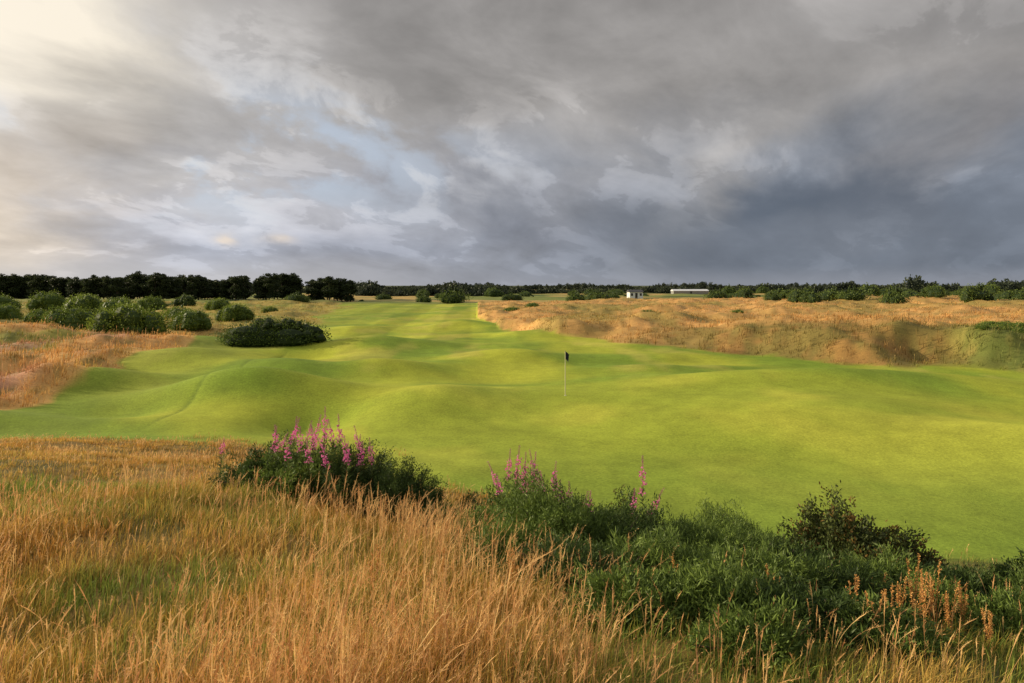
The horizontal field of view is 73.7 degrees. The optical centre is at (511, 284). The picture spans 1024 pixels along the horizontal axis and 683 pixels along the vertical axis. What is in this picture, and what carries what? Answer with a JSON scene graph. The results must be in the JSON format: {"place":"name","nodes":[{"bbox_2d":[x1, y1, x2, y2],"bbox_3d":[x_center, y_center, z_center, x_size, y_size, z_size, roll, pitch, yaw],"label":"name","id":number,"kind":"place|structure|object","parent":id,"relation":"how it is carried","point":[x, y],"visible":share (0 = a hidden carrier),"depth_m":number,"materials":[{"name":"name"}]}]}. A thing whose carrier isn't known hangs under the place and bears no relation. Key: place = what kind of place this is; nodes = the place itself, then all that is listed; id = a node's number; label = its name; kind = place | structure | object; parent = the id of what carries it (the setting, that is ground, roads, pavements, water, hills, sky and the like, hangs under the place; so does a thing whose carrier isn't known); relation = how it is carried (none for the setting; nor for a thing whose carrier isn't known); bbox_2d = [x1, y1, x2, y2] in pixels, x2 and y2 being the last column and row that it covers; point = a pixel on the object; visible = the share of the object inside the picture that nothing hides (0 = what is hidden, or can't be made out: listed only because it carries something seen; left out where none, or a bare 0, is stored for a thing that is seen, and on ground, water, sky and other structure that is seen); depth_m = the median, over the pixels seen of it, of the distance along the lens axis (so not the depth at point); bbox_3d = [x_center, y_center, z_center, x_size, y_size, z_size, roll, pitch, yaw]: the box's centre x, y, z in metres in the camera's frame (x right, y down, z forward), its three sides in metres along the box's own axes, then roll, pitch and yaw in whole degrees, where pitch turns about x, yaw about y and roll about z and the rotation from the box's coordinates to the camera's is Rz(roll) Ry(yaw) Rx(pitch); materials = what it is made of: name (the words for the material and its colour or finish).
{"place":"outdoors","nodes":[
{"label":"outdoors","id":0,"kind":"place"},
{"bbox_2d":[0,286,1023,682],"bbox_3d":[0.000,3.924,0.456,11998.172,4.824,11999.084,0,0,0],"label":"ground","id":1,"kind":"structure","parent":0,"point":[460,394],"depth_m":30.03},
{"bbox_2d":[0,273,9,295],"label":"pine tree","id":2,"kind":"object","parent":1,"relation":"on","point":[3,282],"visible":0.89,"depth_m":222.06,"materials":[{"name":"green plant"}]},
{"bbox_2d":[0,302,23,319],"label":"gorse bush","id":3,"kind":"object","parent":1,"relation":"on","point":[8,312],"visible":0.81,"depth_m":91.15,"materials":[{"name":"green plant"}]},
{"bbox_2d":[0,292,24,310],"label":"gorse bush","id":4,"kind":"object","parent":1,"relation":"on","point":[6,300],"visible":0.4,"depth_m":118.41,"materials":[{"name":"green plant"}]},
{"bbox_2d":[5,273,23,298],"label":"pine tree","id":5,"kind":"object","parent":1,"relation":"on","point":[14,291],"visible":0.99,"depth_m":223.78,"materials":[{"name":"green plant"}]},
{"bbox_2d":[18,274,32,298],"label":"pine tree","id":6,"kind":"object","parent":1,"relation":"on","point":[24,286],"visible":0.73,"depth_m":225.39,"materials":[{"name":"green plant"}]},
{"bbox_2d":[26,274,43,297],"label":"pine tree","id":7,"kind":"object","parent":1,"relation":"on","point":[37,279],"visible":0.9,"depth_m":218.51,"materials":[{"name":"green plant"}]},
{"bbox_2d":[20,306,50,323],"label":"gorse bush","id":8,"kind":"object","parent":1,"relation":"on","point":[33,316],"visible":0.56,"depth_m":83.22,"materials":[{"name":"green plant"}]},
{"bbox_2d":[26,288,68,310],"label":"gorse bush","id":9,"kind":"object","parent":1,"relation":"on","point":[45,301],"visible":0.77,"depth_m":126.32,"materials":[{"name":"green plant"}]},
{"bbox_2d":[46,277,61,294],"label":"pine tree","id":10,"kind":"object","parent":1,"relation":"on","point":[54,280],"visible":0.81,"depth_m":222.36,"materials":[{"name":"green plant"}]},
{"bbox_2d":[38,304,98,330],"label":"gorse bush","id":11,"kind":"object","parent":1,"relation":"on","point":[73,317],"visible":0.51,"depth_m":73.56,"materials":[{"name":"green plant"}]},
{"bbox_2d":[65,280,79,298],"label":"pine tree","id":12,"kind":"object","parent":1,"relation":"on","point":[70,290],"visible":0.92,"depth_m":219.72,"materials":[{"name":"green plant"}]},
{"bbox_2d":[61,291,103,313],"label":"gorse bush","id":13,"kind":"object","parent":1,"relation":"on","point":[88,302],"visible":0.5,"depth_m":109.04,"materials":[{"name":"green plant"}]},
{"bbox_2d":[81,278,96,295],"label":"pine tree","id":14,"kind":"object","parent":1,"relation":"on","point":[88,286],"visible":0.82,"depth_m":217.54,"materials":[{"name":"green plant"}]},
{"bbox_2d":[99,275,113,297],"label":"pine tree","id":15,"kind":"object","parent":1,"relation":"on","point":[106,292],"visible":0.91,"depth_m":217.75,"materials":[{"name":"green plant"}]},
{"bbox_2d":[107,277,126,297],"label":"pine tree","id":16,"kind":"object","parent":1,"relation":"on","point":[115,287],"visible":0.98,"depth_m":217.26,"materials":[{"name":"green plant"}]},
{"bbox_2d":[96,294,140,314],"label":"gorse bush","id":17,"kind":"object","parent":1,"relation":"on","point":[108,304],"visible":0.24,"depth_m":102.38,"materials":[{"name":"green plant"}]},
{"bbox_2d":[82,300,173,334],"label":"gorse bush","id":18,"kind":"object","parent":1,"relation":"on","point":[125,317],"visible":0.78,"depth_m":66.36,"materials":[{"name":"green plant"}]},
{"bbox_2d":[129,271,146,298],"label":"pine tree","id":19,"kind":"object","parent":1,"relation":"on","point":[136,289],"visible":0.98,"depth_m":222.89,"materials":[{"name":"green plant"}]},
{"bbox_2d":[134,294,167,311],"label":"gorse bush","id":20,"kind":"object","parent":1,"relation":"on","point":[145,303],"visible":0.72,"depth_m":121.08,"materials":[{"name":"green plant"}]},
{"bbox_2d":[144,272,160,298],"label":"pine tree","id":21,"kind":"object","parent":1,"relation":"on","point":[151,285],"visible":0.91,"depth_m":217.49,"materials":[{"name":"green plant"}]},
{"bbox_2d":[160,277,172,298],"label":"pine tree","id":22,"kind":"object","parent":1,"relation":"on","point":[165,290],"visible":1,"depth_m":217.69,"materials":[{"name":"green plant"}]},
{"bbox_2d":[169,278,182,298],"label":"pine tree","id":23,"kind":"object","parent":1,"relation":"on","point":[176,288],"visible":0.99,"depth_m":219.40,"materials":[{"name":"green plant"}]},
{"bbox_2d":[162,305,192,318],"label":"gorse bush","id":24,"kind":"object","parent":1,"relation":"on","point":[173,310],"visible":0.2,"depth_m":95.49,"materials":[{"name":"green plant"}]},
{"bbox_2d":[172,293,197,305],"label":"scrub bush","id":25,"kind":"object","parent":1,"relation":"on","point":[186,300],"visible":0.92,"depth_m":144.57,"materials":[{"name":"green plant"}]},
{"bbox_2d":[167,305,213,330],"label":"gorse bush","id":26,"kind":"object","parent":1,"relation":"on","point":[186,319],"visible":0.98,"depth_m":73.55,"materials":[{"name":"green plant"}]},
{"bbox_2d":[184,276,198,299],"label":"pine tree","id":27,"kind":"object","parent":1,"relation":"on","point":[192,285],"visible":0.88,"depth_m":221.63,"materials":[{"name":"green plant"}]},
{"bbox_2d":[198,279,212,299],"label":"pine tree","id":28,"kind":"object","parent":1,"relation":"on","point":[205,292],"visible":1,"depth_m":226.15,"materials":[{"name":"green plant"}]},
{"bbox_2d":[203,297,231,310],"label":"gorse bush","id":29,"kind":"object","parent":1,"relation":"on","point":[218,303],"visible":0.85,"depth_m":125.04,"materials":[{"name":"green plant"}]},
{"bbox_2d":[216,279,227,298],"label":"pine tree","id":30,"kind":"object","parent":1,"relation":"on","point":[222,283],"visible":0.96,"depth_m":226.42,"materials":[{"name":"green plant"}]},
{"bbox_2d":[214,303,255,321],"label":"gorse bush","id":31,"kind":"object","parent":1,"relation":"on","point":[238,312],"visible":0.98,"depth_m":88.89,"materials":[{"name":"green plant"}]},
{"bbox_2d":[228,276,242,300],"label":"pine tree","id":32,"kind":"object","parent":1,"relation":"on","point":[235,290],"visible":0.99,"depth_m":222.62,"materials":[{"name":"green plant"}]},
{"bbox_2d":[235,275,254,299],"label":"pine tree","id":33,"kind":"object","parent":1,"relation":"on","point":[244,279],"visible":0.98,"depth_m":224.14,"materials":[{"name":"green plant"}]},
{"bbox_2d":[206,442,297,493],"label":"shrub","id":34,"kind":"object","parent":1,"relation":"on","point":[254,462],"visible":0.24,"depth_m":10.11,"materials":[{"name":"green plant"}]},
{"bbox_2d":[252,278,264,299],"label":"pine tree","id":35,"kind":"object","parent":1,"relation":"on","point":[257,284],"visible":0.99,"depth_m":222.60,"materials":[{"name":"green plant"}]},
{"bbox_2d":[262,273,282,298],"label":"pine tree","id":36,"kind":"object","parent":1,"relation":"on","point":[275,281],"visible":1,"depth_m":221.23,"materials":[{"name":"green plant"}]},
{"bbox_2d":[215,315,331,346],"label":"gorse bush","id":37,"kind":"object","parent":1,"relation":"on","point":[265,332],"visible":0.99,"depth_m":55.55,"materials":[{"name":"green plant"}]},
{"bbox_2d":[279,275,296,296],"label":"pine tree","id":38,"kind":"object","parent":1,"relation":"on","point":[289,288],"visible":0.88,"depth_m":226.89,"materials":[{"name":"green plant"}]},
{"bbox_2d":[284,291,310,301],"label":"scrub bush","id":39,"kind":"object","parent":1,"relation":"on","point":[299,297],"visible":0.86,"depth_m":193.57,"materials":[{"name":"green plant"}]},
{"bbox_2d":[240,429,362,508],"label":"shrub","id":40,"kind":"object","parent":1,"relation":"on","point":[278,471],"visible":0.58,"depth_m":9.74,"materials":[{"name":"green plant"}]},
{"bbox_2d":[302,440,316,504],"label":"fireweed plant","id":41,"kind":"object","parent":1,"relation":"on","point":[309,462],"visible":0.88,"depth_m":9.51,"materials":[{"name":"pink plant"}]},
{"bbox_2d":[304,281,317,299],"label":"pine tree","id":42,"kind":"object","parent":1,"relation":"on","point":[309,290],"visible":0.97,"depth_m":223.81,"materials":[{"name":"green plant"}]},
{"bbox_2d":[320,447,336,504],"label":"fireweed plant","id":43,"kind":"object","parent":1,"relation":"on","point":[326,470],"visible":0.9,"depth_m":9.40,"materials":[{"name":"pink plant"}]},
{"bbox_2d":[321,276,338,299],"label":"pine tree","id":44,"kind":"object","parent":1,"relation":"on","point":[330,290],"visible":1,"depth_m":221.20,"materials":[{"name":"green plant"}]},
{"bbox_2d":[339,441,352,502],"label":"fireweed plant","id":45,"kind":"object","parent":1,"relation":"on","point":[346,468],"visible":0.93,"depth_m":9.69,"materials":[{"name":"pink plant"}]},
{"bbox_2d":[293,438,419,525],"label":"shrub","id":46,"kind":"object","parent":1,"relation":"on","point":[379,459],"visible":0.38,"depth_m":10.05,"materials":[{"name":"green plant"}]},
{"bbox_2d":[349,445,449,529],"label":"shrub","id":47,"kind":"object","parent":1,"relation":"on","point":[397,484],"visible":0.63,"depth_m":9.81,"materials":[{"name":"green plant"}]},
{"bbox_2d":[405,499,471,532],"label":"shrub","id":48,"kind":"object","parent":1,"relation":"on","point":[442,508],"visible":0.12,"depth_m":9.52,"materials":[{"name":"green plant"}]},
{"bbox_2d":[435,285,473,302],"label":"scrub bush","id":49,"kind":"object","parent":1,"relation":"on","point":[455,296],"visible":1,"depth_m":210.92,"materials":[{"name":"green plant"}]},
{"bbox_2d":[443,489,495,519],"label":"shrub","id":50,"kind":"object","parent":1,"relation":"on","point":[473,501],"visible":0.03,"depth_m":10.06,"materials":[{"name":"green plant"}]},
{"bbox_2d":[438,499,514,553],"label":"shrub","id":51,"kind":"object","parent":1,"relation":"on","point":[482,508],"visible":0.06,"depth_m":8.10,"materials":[{"name":"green plant"}]},
{"bbox_2d":[483,286,503,296],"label":"scrub bush","id":52,"kind":"object","parent":1,"relation":"on","point":[494,292],"visible":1,"depth_m":302.10,"materials":[{"name":"green plant"}]},
{"bbox_2d":[481,481,521,519],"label":"shrub","id":53,"kind":"object","parent":1,"relation":"on","point":[490,500],"visible":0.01,"depth_m":9.22,"materials":[{"name":"green plant"}]},
{"bbox_2d":[446,506,562,584],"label":"shrub","id":54,"kind":"object","parent":1,"relation":"on","point":[488,539],"visible":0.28,"depth_m":6.52,"materials":[{"name":"green plant"}]},
{"bbox_2d":[0,431,1023,682],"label":"dune grass","id":55,"kind":"structure","parent":1,"relation":"on","point":[310,609],"depth_m":4.26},
{"bbox_2d":[0,294,1023,408],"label":"rough grass","id":56,"kind":"structure","parent":1,"relation":"on","point":[839,317],"depth_m":58.03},
{"bbox_2d":[451,458,650,556],"bbox_3d":[0.509,2.624,7.254,2.511,1.294,2.480,0,0,10],"label":"shrub","id":57,"kind":"object","parent":1,"relation":"on","point":[557,513],"visible":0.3,"depth_m":7.27,"materials":[{"name":"green plant"}]},
{"bbox_2d":[487,528,652,605],"bbox_3d":[0.513,2.411,5.910,1.448,0.783,1.534,0,0,39],"label":"shrub","id":58,"kind":"object","parent":1,"relation":"on","point":[569,548],"visible":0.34,"depth_m":5.78,"materials":[{"name":"green plant"}]},
{"bbox_2d":[118,274,1023,295],"bbox_3d":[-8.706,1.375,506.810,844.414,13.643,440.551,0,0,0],"label":"distant woodland","id":59,"kind":"object","parent":1,"relation":"on","point":[366,288],"visible":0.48,"depth_m":386.34,"materials":[{"name":"green plant"}]},
{"bbox_2d":[584,289,611,299],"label":"scrub bush","id":60,"kind":"object","parent":1,"relation":"on","point":[595,295],"visible":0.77,"depth_m":202.94,"materials":[{"name":"green plant"}]},
{"bbox_2d":[549,555,700,641],"bbox_3d":[0.758,2.167,4.764,1.159,0.534,1.038,0,0,39],"label":"shrub","id":61,"kind":"object","parent":1,"relation":"on","point":[627,574],"visible":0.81,"depth_m":4.58,"materials":[{"name":"green plant"}]},
{"bbox_2d":[586,485,663,524],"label":"shrub","id":62,"kind":"object","parent":1,"relation":"on","point":[629,493],"visible":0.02,"depth_m":9.07,"materials":[{"name":"green plant"}]},
{"bbox_2d":[626,290,643,298],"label":"cottage","id":63,"kind":"structure","parent":1,"relation":"on","point":[636,294],"depth_m":253.13,"materials":[{"name":"white"}]},
{"bbox_2d":[568,520,707,573],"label":"shrub","id":64,"kind":"object","parent":1,"relation":"on","point":[666,544],"visible":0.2,"depth_m":6.00,"materials":[{"name":"green plant"}]},
{"bbox_2d":[583,492,694,549],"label":"shrub","id":65,"kind":"object","parent":1,"relation":"on","point":[637,514],"visible":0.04,"depth_m":7.15,"materials":[{"name":"green plant"}]},
{"bbox_2d":[637,455,647,525],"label":"fireweed plant","id":66,"kind":"object","parent":1,"relation":"on","point":[643,488],"visible":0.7,"depth_m":8.67,"materials":[{"name":"pink plant"}]},
{"bbox_2d":[671,289,708,293],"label":"long shed","id":67,"kind":"structure","parent":1,"relation":"on","point":[688,291],"depth_m":395.85,"materials":[{"name":"white metal"}]},
{"bbox_2d":[610,542,787,637],"bbox_3d":[1.311,2.178,4.796,1.369,0.608,1.378,0,0,27],"label":"shrub","id":68,"kind":"object","parent":1,"relation":"on","point":[704,585],"visible":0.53,"depth_m":4.68,"materials":[{"name":"green plant"}]},
{"bbox_2d":[700,287,732,298],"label":"scrub bush","id":69,"kind":"object","parent":1,"relation":"on","point":[715,293],"visible":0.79,"depth_m":198.60,"materials":[{"name":"green plant"}]},
{"bbox_2d":[636,509,797,560],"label":"shrub","id":70,"kind":"object","parent":1,"relation":"on","point":[702,532],"visible":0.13,"depth_m":7.11,"materials":[{"name":"green plant"}]},
{"bbox_2d":[664,491,803,548],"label":"shrub","id":71,"kind":"object","parent":1,"relation":"on","point":[709,512],"visible":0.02,"depth_m":8.51,"materials":[{"name":"green plant"}]},
{"bbox_2d":[734,286,754,297],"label":"scrub bush","id":72,"kind":"object","parent":1,"relation":"on","point":[746,292],"visible":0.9,"depth_m":182.48,"materials":[{"name":"green plant"}]},
{"bbox_2d":[680,592,833,682],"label":"shrub","id":73,"kind":"object","parent":1,"relation":"on","point":[777,630],"visible":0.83,"depth_m":3.84,"materials":[{"name":"green plant"}]},
{"bbox_2d":[672,534,861,596],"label":"shrub","id":74,"kind":"object","parent":1,"relation":"on","point":[764,559],"visible":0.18,"depth_m":5.79,"materials":[{"name":"green plant"}]},
{"bbox_2d":[728,532,855,577],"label":"shrub","id":75,"kind":"object","parent":1,"relation":"on","point":[794,551],"depth_m":7.00,"materials":[{"name":"green plant"}]},
{"bbox_2d":[785,286,823,302],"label":"scrub bush","id":76,"kind":"object","parent":1,"relation":"on","point":[809,295],"visible":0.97,"depth_m":127.14,"materials":[{"name":"green plant"}]},
{"bbox_2d":[724,565,891,662],"bbox_3d":[1.995,2.245,4.581,1.278,0.497,1.278,0,0,26],"label":"shrub","id":77,"kind":"object","parent":1,"relation":"on","point":[800,594],"visible":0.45,"depth_m":4.51,"materials":[{"name":"green plant"}]},
{"bbox_2d":[817,286,842,300],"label":"scrub bush","id":78,"kind":"object","parent":1,"relation":"on","point":[829,294],"visible":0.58,"depth_m":148.68,"materials":[{"name":"green plant"}]},
{"bbox_2d":[835,285,874,299],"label":"scrub bush","id":79,"kind":"object","parent":1,"relation":"on","point":[855,294],"visible":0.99,"depth_m":133.83,"materials":[{"name":"green plant"}]},
{"bbox_2d":[781,542,932,625],"bbox_3d":[2.641,2.530,5.565,1.561,0.766,1.497,0,0,-7],"label":"shrub","id":80,"kind":"object","parent":1,"relation":"on","point":[865,583],"visible":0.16,"depth_m":5.60,"materials":[{"name":"green plant"}]},
{"bbox_2d":[774,480,942,570],"bbox_3d":[4.095,3.061,8.097,2.227,1.508,2.300,0,0,44],"label":"shrub","id":81,"kind":"object","parent":1,"relation":"on","point":[845,531],"visible":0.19,"depth_m":8.15,"materials":[{"name":"green plant"}]},
{"bbox_2d":[857,282,881,296],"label":"scrub bush","id":82,"kind":"object","parent":1,"relation":"on","point":[871,289],"visible":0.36,"depth_m":183.29,"materials":[{"name":"green plant"}]},
{"bbox_2d":[875,284,912,303],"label":"scrub bush","id":83,"kind":"object","parent":1,"relation":"on","point":[890,297],"visible":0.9,"depth_m":116.82,"materials":[{"name":"green plant"}]},
{"bbox_2d":[830,585,967,678],"bbox_3d":[2.459,2.278,4.544,1.028,0.480,0.979,0,0,26],"label":"shrub","id":84,"kind":"object","parent":1,"relation":"on","point":[918,635],"visible":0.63,"depth_m":4.38,"materials":[{"name":"green plant"}]},
{"bbox_2d":[835,536,962,594],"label":"shrub","id":85,"kind":"object","parent":1,"relation":"on","point":[894,567],"visible":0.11,"depth_m":7.01,"materials":[{"name":"green plant"}]},
{"bbox_2d":[895,576,907,610],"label":"dock plant","id":86,"kind":"object","parent":1,"relation":"on","point":[898,597],"visible":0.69,"depth_m":5.30,"materials":[{"name":"brown plant"}]},
{"bbox_2d":[906,553,919,609],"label":"dock plant","id":87,"kind":"object","parent":1,"relation":"on","point":[915,583],"visible":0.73,"depth_m":5.61,"materials":[{"name":"brown plant"}]},
{"bbox_2d":[908,576,923,622],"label":"dock plant","id":88,"kind":"object","parent":1,"relation":"on","point":[920,593],"visible":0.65,"depth_m":4.71,"materials":[{"name":"brown plant"}]},
{"bbox_2d":[898,537,951,571],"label":"shrub","id":89,"kind":"object","parent":1,"relation":"on","point":[931,557],"visible":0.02,"depth_m":8.03,"materials":[{"name":"green plant"}]},
{"bbox_2d":[919,569,935,625],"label":"dock plant","id":90,"kind":"object","parent":1,"relation":"on","point":[924,600],"visible":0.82,"depth_m":5.10,"materials":[{"name":"brown plant"}]},
{"bbox_2d":[914,284,950,297],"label":"scrub bush","id":91,"kind":"object","parent":1,"relation":"on","point":[938,291],"visible":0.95,"depth_m":133.67,"materials":[{"name":"green plant"}]},
{"bbox_2d":[925,561,941,625],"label":"dock plant","id":92,"kind":"object","parent":1,"relation":"on","point":[931,592],"visible":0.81,"depth_m":5.49,"materials":[{"name":"brown plant"}]},
{"bbox_2d":[943,587,958,631],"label":"dock plant","id":93,"kind":"object","parent":1,"relation":"on","point":[947,608],"visible":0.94,"depth_m":5.20,"materials":[{"name":"brown plant"}]},
{"bbox_2d":[891,564,1013,644],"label":"shrub","id":94,"kind":"object","parent":1,"relation":"on","point":[943,589],"visible":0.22,"depth_m":5.84,"materials":[{"name":"green plant"}]},
{"bbox_2d":[957,581,968,620],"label":"dock plant","id":95,"kind":"object","parent":1,"relation":"on","point":[964,604],"visible":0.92,"depth_m":5.60,"materials":[{"name":"brown plant"}]},
{"bbox_2d":[909,555,1023,599],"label":"shrub","id":96,"kind":"object","parent":1,"relation":"on","point":[974,584],"visible":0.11,"depth_m":7.00,"materials":[{"name":"green plant"}]},
{"bbox_2d":[921,581,1023,650],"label":"shrub","id":97,"kind":"object","parent":1,"relation":"on","point":[1008,604],"visible":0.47,"depth_m":5.60,"materials":[{"name":"green plant"}]},
{"bbox_2d":[958,282,995,302],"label":"scrub bush","id":98,"kind":"object","parent":1,"relation":"on","point":[973,293],"visible":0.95,"depth_m":111.14,"materials":[{"name":"green plant"}]},
{"bbox_2d":[981,608,993,658],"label":"dock plant","id":99,"kind":"object","parent":1,"relation":"on","point":[989,634],"visible":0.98,"depth_m":4.91,"materials":[{"name":"brown plant"}]},
{"bbox_2d":[983,546,1023,580],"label":"shrub","id":100,"kind":"object","parent":1,"relation":"on","point":[1001,567],"visible":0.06,"depth_m":8.04,"materials":[{"name":"green plant"}]},
{"bbox_2d":[984,564,1023,603],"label":"shrub","id":101,"kind":"object","parent":1,"relation":"on","point":[1020,578],"visible":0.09,"depth_m":6.87,"materials":[{"name":"green plant"}]},
{"bbox_2d":[993,287,1023,300],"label":"scrub bush","id":102,"kind":"object","parent":1,"relation":"on","point":[1015,295],"visible":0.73,"depth_m":119.88,"materials":[{"name":"green plant"}]},
{"bbox_2d":[0,0,1023,285],"label":"sky","id":103,"kind":"structure","parent":0,"point":[387,142],"materials":[{"name":"grey"}]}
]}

